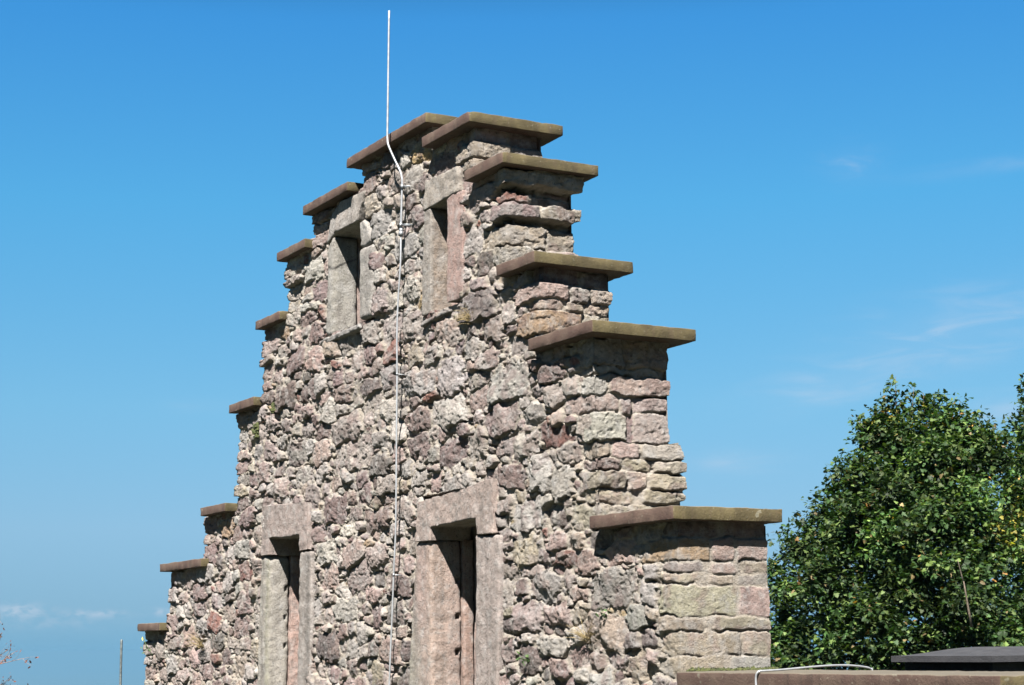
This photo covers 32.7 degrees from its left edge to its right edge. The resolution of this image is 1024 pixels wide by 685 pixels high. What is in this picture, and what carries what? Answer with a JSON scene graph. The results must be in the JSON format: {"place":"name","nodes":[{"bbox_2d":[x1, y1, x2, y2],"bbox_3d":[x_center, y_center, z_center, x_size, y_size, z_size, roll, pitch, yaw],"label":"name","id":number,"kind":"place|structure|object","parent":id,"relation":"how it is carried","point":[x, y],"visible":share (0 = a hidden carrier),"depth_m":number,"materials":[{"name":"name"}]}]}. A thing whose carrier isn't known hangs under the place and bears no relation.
{"place":"outdoors","nodes":[
{"label":"outdoors","id":0,"kind":"place"},
{"bbox_2d":[0,658,849,684],"bbox_3d":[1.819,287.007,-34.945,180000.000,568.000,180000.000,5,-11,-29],"label":"sea","id":1,"kind":"structure","parent":0,"point":[93,674],"depth_m":46073.06,"materials":[{"name":"blue liquid"}]},
{"bbox_2d":[0,624,38,684],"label":"sparse tree","id":2,"kind":"object","parent":1,"relation":"on","point":[5,658],"visible":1,"depth_m":25.88,"materials":[{"name":"brown plant"}]},
{"bbox_2d":[119,639,122,684],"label":"metal pole","id":3,"kind":"object","parent":1,"relation":"on","point":[120,672],"visible":1,"depth_m":25.92,"materials":[{"name":"grey metal"}]},
{"bbox_2d":[137,112,1023,684],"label":"gable wall","id":4,"kind":"structure","parent":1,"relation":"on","point":[541,484],"depth_m":13.57,"materials":[{"name":"stone"}]},
{"bbox_2d":[185,632,206,650],"bbox_3d":[-3.269,3.064,17.902,0.250,0.188,0.418,5,-11,-29],"label":"grass tuft","id":5,"kind":"object","parent":4,"relation":"on","point":[201,646],"visible":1,"depth_m":17.91,"materials":[{"name":"beige plant"}]},
{"bbox_2d":[251,421,259,437],"bbox_3d":[-2.504,0.856,17.088,0.072,0.166,0.136,5,-11,-29],"label":"moss patch","id":6,"kind":"object","parent":4,"relation":"on","point":[255,430],"visible":1,"depth_m":17.06,"materials":[{"name":"green plant"}]},
{"bbox_2d":[270,402,275,412],"bbox_3d":[-2.274,0.619,16.715,0.057,0.112,0.130,5,-11,-29],"label":"moss patch","id":7,"kind":"object","parent":4,"relation":"on","point":[272,409],"visible":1,"depth_m":16.73,"materials":[{"name":"green plant"}]},
{"bbox_2d":[257,502,318,684],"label":"window","id":8,"kind":"structure","parent":4,"relation":"in","point":[287,602],"depth_m":16.51,"materials":[{"name":"stone"}]},
{"bbox_2d":[319,191,377,345],"bbox_3d":[-1.241,-0.636,15.668,0.611,1.270,1.211,5,-11,-29],"label":"window","id":9,"kind":"structure","parent":4,"relation":"in","point":[351,287],"depth_m":15.73,"materials":[{"name":"stone"}]},
{"bbox_2d":[386,10,412,684],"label":"lightning rod","id":10,"kind":"object","parent":4,"relation":"attached to","point":[400,232],"visible":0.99,"depth_m":14.39,"materials":[{"name":"metal"}]},
{"bbox_2d":[421,166,467,327],"bbox_3d":[-0.312,-0.741,14.033,0.608,1.235,0.755,5,-11,-29],"label":"window","id":11,"kind":"structure","parent":4,"relation":"in","point":[443,265],"depth_m":14.02,"materials":[{"name":"stone"}]},
{"bbox_2d":[409,479,506,684],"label":"window","id":12,"kind":"structure","parent":4,"relation":"in","point":[457,626],"depth_m":13.61,"materials":[{"name":"stone"}]},
{"bbox_2d":[454,306,473,327],"bbox_3d":[-0.359,-0.205,13.302,0.191,0.174,0.225,2,-10,-13],"label":"grass tuft","id":13,"kind":"object","parent":4,"relation":"attached to","point":[468,316],"visible":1,"depth_m":13.31,"materials":[{"name":"beige plant"}]},
{"bbox_2d":[515,651,529,664],"bbox_3d":[0.082,2.210,12.229,0.117,0.101,0.092,-3,-10,11],"label":"sprig","id":14,"kind":"object","parent":4,"relation":"on","point":[527,655],"visible":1,"depth_m":12.24,"materials":[{"name":"green plant"}]},
{"bbox_2d":[564,620,594,642],"bbox_3d":[0.442,1.888,11.527,0.188,0.195,0.274,1,-10,-8],"label":"grass tuft","id":15,"kind":"object","parent":4,"relation":"on","point":[582,635],"visible":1,"depth_m":11.56,"materials":[{"name":"beige plant"}]},
{"bbox_2d":[595,608,610,617],"bbox_3d":[0.603,1.777,11.384,0.115,0.104,0.083,5,-11,-29],"label":"sprig","id":16,"kind":"object","parent":4,"relation":"attached to","point":[596,614],"visible":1,"depth_m":11.39,"materials":[{"name":"green plant"}]},
{"bbox_2d":[686,666,778,671],"bbox_3d":[1.367,2.019,10.786,0.693,0.048,0.086,5,-11,-29],"label":"moss patch","id":17,"kind":"object","parent":4,"relation":"on","point":[691,669],"visible":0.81,"depth_m":10.74,"materials":[{"name":"green plant"}]},
{"bbox_2d":[755,664,872,684],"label":"conductor cable","id":18,"kind":"object","parent":4,"relation":"on","point":[796,668],"visible":0.97,"depth_m":10.02,"materials":[{"name":"metal"}]},
{"bbox_2d":[766,374,1023,670],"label":"maple tree","id":19,"kind":"object","parent":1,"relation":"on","point":[887,517],"visible":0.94,"depth_m":33.95,"materials":[{"name":"green plant"}]},
{"bbox_2d":[891,646,1023,670],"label":"roof","id":20,"kind":"structure","parent":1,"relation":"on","point":[1007,658],"depth_m":14.44,"materials":[{"name":"black stone"}]},
{"bbox_2d":[986,373,1023,641],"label":"maple tree","id":21,"kind":"object","parent":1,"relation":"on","point":[1007,480],"visible":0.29,"depth_m":38.13,"materials":[{"name":"green plant"}]},
{"bbox_2d":[0,0,1023,664],"label":"sky","id":22,"kind":"structure","parent":0,"point":[829,194],"materials":[{"name":"blue"}]}
]}

